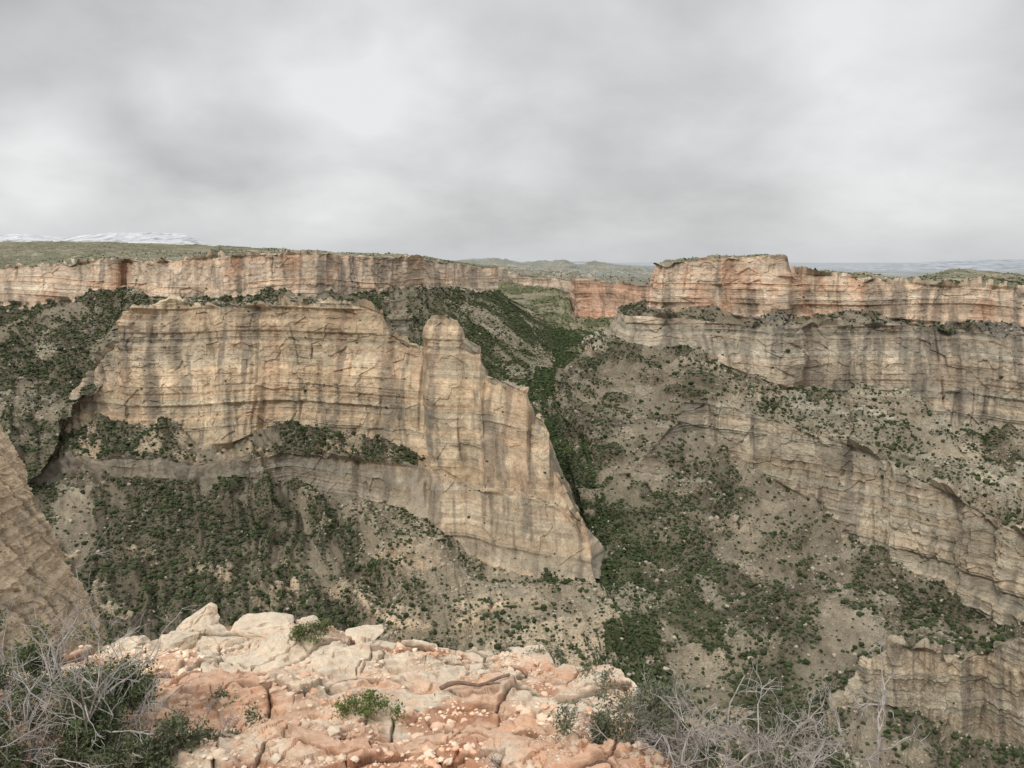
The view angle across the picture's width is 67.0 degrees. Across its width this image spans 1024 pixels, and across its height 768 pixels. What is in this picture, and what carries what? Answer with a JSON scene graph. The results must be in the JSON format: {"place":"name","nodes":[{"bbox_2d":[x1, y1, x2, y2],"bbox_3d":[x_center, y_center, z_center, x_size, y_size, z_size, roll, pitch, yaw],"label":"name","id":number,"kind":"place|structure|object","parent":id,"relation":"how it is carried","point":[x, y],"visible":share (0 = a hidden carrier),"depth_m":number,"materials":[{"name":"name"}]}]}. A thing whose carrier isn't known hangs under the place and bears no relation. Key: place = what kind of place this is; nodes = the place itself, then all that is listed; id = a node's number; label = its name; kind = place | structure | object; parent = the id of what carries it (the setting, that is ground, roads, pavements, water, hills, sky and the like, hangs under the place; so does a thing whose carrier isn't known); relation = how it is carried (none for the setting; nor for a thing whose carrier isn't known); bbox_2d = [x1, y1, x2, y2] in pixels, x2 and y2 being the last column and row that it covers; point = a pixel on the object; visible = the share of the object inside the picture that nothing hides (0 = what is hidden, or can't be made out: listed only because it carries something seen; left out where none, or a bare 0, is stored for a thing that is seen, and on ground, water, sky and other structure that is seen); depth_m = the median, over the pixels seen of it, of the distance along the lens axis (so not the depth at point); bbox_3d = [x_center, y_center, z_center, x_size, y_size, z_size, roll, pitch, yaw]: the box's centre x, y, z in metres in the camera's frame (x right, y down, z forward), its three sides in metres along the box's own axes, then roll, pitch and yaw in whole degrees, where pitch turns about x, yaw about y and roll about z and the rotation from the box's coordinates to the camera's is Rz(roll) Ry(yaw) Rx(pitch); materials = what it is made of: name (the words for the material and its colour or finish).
{"place":"outdoors","nodes":[
{"label":"outdoors","id":0,"kind":"place"},
{"bbox_2d":[0,429,107,671],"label":"cliff buttress","id":1,"kind":"structure","parent":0,"point":[30,547],"depth_m":164.18,"materials":[{"name":"beige stone"}]},
{"bbox_2d":[0,232,215,245],"bbox_3d":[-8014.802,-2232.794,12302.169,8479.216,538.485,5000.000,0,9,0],"label":"snowy mountain","id":2,"kind":"structure","parent":0,"point":[161,238],"depth_m":14005.78,"materials":[{"name":"white snow"}]},
{"bbox_2d":[0,241,555,480],"bbox_3d":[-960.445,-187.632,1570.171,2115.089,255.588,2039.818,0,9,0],"label":"canyon rim plateau","id":3,"kind":"structure","parent":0,"point":[218,275],"depth_m":911.38,"materials":[{"name":"stone"}]},
{"bbox_2d":[0,621,674,767],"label":"rock ledge","id":4,"kind":"object","parent":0,"point":[336,664],"visible":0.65,"depth_m":3.81,"materials":[{"name":"stone"}]},
{"bbox_2d":[0,599,142,767],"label":"sagebrush","id":5,"kind":"object","parent":4,"relation":"on","point":[23,655],"visible":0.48,"depth_m":3.53,"materials":[{"name":"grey plant"}]},
{"bbox_2d":[0,523,202,767],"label":"dead sagebrush","id":6,"kind":"object","parent":4,"relation":"on","point":[67,680],"visible":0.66,"depth_m":3.13,"materials":[{"name":"grey plant"}]},
{"bbox_2d":[0,647,222,767],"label":"dead sagebrush","id":7,"kind":"object","parent":4,"relation":"on","point":[140,691],"visible":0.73,"depth_m":3.11,"materials":[{"name":"grey plant"}]},
{"bbox_2d":[112,635,149,651],"bbox_3d":[-2.476,1.704,5.024,0.230,0.131,0.180,-1,9,-7],"label":"boulder","id":8,"kind":"object","parent":4,"relation":"on","point":[124,646],"visible":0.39,"depth_m":4.97,"materials":[{"name":"stone"}]},
{"bbox_2d":[0,660,268,767],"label":"sagebrush","id":9,"kind":"object","parent":4,"relation":"on","point":[174,732],"visible":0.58,"depth_m":3.03,"materials":[{"name":"green plant"}]},
{"bbox_2d":[159,630,199,649],"bbox_3d":[-2.272,1.774,5.239,0.235,0.176,0.270,6,11,35],"label":"boulder","id":10,"kind":"object","parent":4,"relation":"on","point":[186,640],"visible":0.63,"depth_m":5.19,"materials":[{"name":"stone"}]},
{"bbox_2d":[176,602,219,638],"bbox_3d":[-2.190,1.726,5.456,0.256,0.317,0.307,5,10,27],"label":"boulder","id":11,"kind":"object","parent":4,"relation":"on","point":[207,615],"visible":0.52,"depth_m":5.38,"materials":[{"name":"stone"}]},
{"bbox_2d":[208,636,247,650],"bbox_3d":[-1.961,1.784,5.338,0.239,0.163,0.234,7,12,39],"label":"boulder","id":12,"kind":"object","parent":4,"relation":"on","point":[229,641],"visible":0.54,"depth_m":5.25,"materials":[{"name":"stone"}]},
{"bbox_2d":[230,612,293,640],"bbox_3d":[-1.769,1.765,5.557,0.456,0.190,0.306,0,9,0],"label":"boulder","id":13,"kind":"object","parent":4,"relation":"on","point":[257,626],"visible":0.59,"depth_m":5.48,"materials":[{"name":"stone"}]},
{"bbox_2d":[295,615,319,627],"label":"boulder","id":14,"kind":"object","parent":4,"relation":"on","point":[302,620],"visible":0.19,"depth_m":5.64,"materials":[{"name":"stone"}]},
{"bbox_2d":[285,616,333,646],"bbox_3d":[-1.221,1.493,4.684,0.260,0.165,0.280,0,9,0],"label":"small shrub","id":15,"kind":"object","parent":4,"relation":"on","point":[298,632],"visible":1,"depth_m":4.65,"materials":[{"name":"green plant"}]},
{"bbox_2d":[5,628,668,767],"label":"loose stones","id":16,"kind":"object","parent":4,"relation":"on","point":[427,750],"visible":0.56,"depth_m":3.58,"materials":[{"name":"beige stone"}]},
{"bbox_2d":[345,624,383,643],"bbox_3d":[-1.033,1.775,5.449,0.273,0.093,0.191,-2,9,-15],"label":"boulder","id":17,"kind":"object","parent":4,"relation":"on","point":[372,632],"visible":0.68,"depth_m":5.44,"materials":[{"name":"stone"}]},
{"bbox_2d":[332,689,405,726],"bbox_3d":[-0.677,1.534,3.722,0.356,0.182,0.262,0,9,0],"label":"small shrub","id":18,"kind":"object","parent":4,"relation":"on","point":[366,710],"visible":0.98,"depth_m":3.69,"materials":[{"name":"green plant"}]},
{"bbox_2d":[413,639,437,646],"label":"boulder","id":19,"kind":"object","parent":4,"relation":"on","point":[419,641],"visible":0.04,"depth_m":5.27,"materials":[{"name":"stone"}]},
{"bbox_2d":[439,673,509,690],"bbox_3d":[-0.193,1.550,4.007,0.368,0.067,0.110,0,9,0],"label":"dead branch","id":20,"kind":"object","parent":4,"relation":"on","point":[450,684],"visible":1,"depth_m":4.01,"materials":[{"name":"brown wood"}]},
{"bbox_2d":[479,650,494,655],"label":"boulder","id":21,"kind":"object","parent":4,"relation":"on","point":[488,652],"visible":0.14,"depth_m":5.09,"materials":[{"name":"stone"}]},
{"bbox_2d":[508,644,554,666],"bbox_3d":[0.092,1.818,5.086,0.381,0.125,0.266,0,9,0],"label":"boulder","id":22,"kind":"object","parent":4,"relation":"on","point":[540,655],"visible":0.24,"depth_m":5.08,"materials":[{"name":"stone"}]},
{"bbox_2d":[496,641,570,666],"bbox_3d":[0.154,1.829,5.142,0.515,0.312,0.362,0,9,0],"label":"sagebrush","id":23,"kind":"object","parent":4,"relation":"on","point":[558,652],"visible":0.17,"depth_m":5.10,"materials":[{"name":"green plant"}]},
{"bbox_2d":[558,664,583,669],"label":"boulder","id":24,"kind":"object","parent":4,"relation":"on","point":[573,666],"visible":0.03,"depth_m":4.78,"materials":[{"name":"stone"}]},
{"bbox_2d":[534,655,721,767],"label":"sagebrush","id":25,"kind":"object","parent":4,"relation":"on","point":[603,726],"visible":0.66,"depth_m":3.28,"materials":[{"name":"green plant"}]},
{"bbox_2d":[619,676,639,691],"bbox_3d":[0.606,1.728,4.318,0.185,0.117,0.221,-6,11,-35],"label":"boulder","id":26,"kind":"object","parent":4,"relation":"on","point":[632,683],"visible":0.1,"depth_m":4.33,"materials":[{"name":"stone"}]},
{"bbox_2d":[474,622,939,767],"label":"dead sagebrush","id":27,"kind":"object","parent":4,"relation":"on","point":[690,734],"visible":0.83,"depth_m":3.17,"materials":[{"name":"grey plant"}]},
{"bbox_2d":[662,666,889,767],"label":"dead sagebrush","id":28,"kind":"object","parent":4,"relation":"on","point":[832,762],"visible":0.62,"depth_m":3.23,"materials":[{"name":"grey plant"}]},
{"bbox_2d":[27,295,739,767],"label":"sandstone canyon wall","id":29,"kind":"structure","parent":0,"point":[357,365],"depth_m":650.38,"materials":[{"name":"stone"}]},
{"bbox_2d":[0,0,1023,262],"label":"sky","id":30,"kind":"structure","parent":0,"point":[608,131],"materials":[{"name":"grey"}]},
{"bbox_2d":[456,258,620,264],"bbox_3d":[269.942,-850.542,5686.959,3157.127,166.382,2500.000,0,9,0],"label":"distant ridge","id":31,"kind":"structure","parent":0,"point":[581,262],"depth_m":6822.49,"materials":[{"name":"grey stone"}]},
{"bbox_2d":[450,258,746,759],"bbox_3d":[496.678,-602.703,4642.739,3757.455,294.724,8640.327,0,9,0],"label":"side canyon valley","id":32,"kind":"structure","parent":0,"point":[593,296],"depth_m":1618.95,"materials":[{"name":"brown stone"}]},
{"bbox_2d":[0,241,1023,767],"bbox_3d":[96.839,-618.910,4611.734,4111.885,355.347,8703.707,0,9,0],"label":"juniper scrub","id":33,"kind":"object","parent":32,"relation":"on","point":[606,565],"visible":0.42,"depth_m":619.76,"materials":[{"name":"green plant"}]},
{"bbox_2d":[0,240,1023,767],"bbox_3d":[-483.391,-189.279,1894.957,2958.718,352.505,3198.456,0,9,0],"label":"talus boulders","id":34,"kind":"object","parent":32,"relation":"on","point":[710,518],"visible":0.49,"depth_m":605.83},
{"bbox_2d":[548,254,1023,767],"bbox_3d":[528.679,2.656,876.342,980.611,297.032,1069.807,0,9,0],"label":"mesa canyon wall","id":35,"kind":"structure","parent":0,"point":[971,556],"depth_m":685.33,"materials":[{"name":"stone"}]},
{"bbox_2d":[612,263,1023,277],"bbox_3d":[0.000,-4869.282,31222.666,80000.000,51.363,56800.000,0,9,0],"label":"ground","id":36,"kind":"structure","parent":0,"point":[838,267],"depth_m":9193.71,"materials":[{"name":"white snow"}]},
{"bbox_2d":[825,625,1023,767],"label":"sandstone butte","id":37,"kind":"object","parent":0,"point":[984,691],"visible":0.86,"depth_m":407.10,"materials":[{"name":"stone"}]},
{"bbox_2d":[845,259,1023,270],"bbox_3d":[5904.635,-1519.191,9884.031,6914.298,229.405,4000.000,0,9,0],"label":"distant hills","id":38,"kind":"structure","parent":0,"point":[1013,264],"depth_m":10041.30,"materials":[{"name":"white snow"}]}
]}

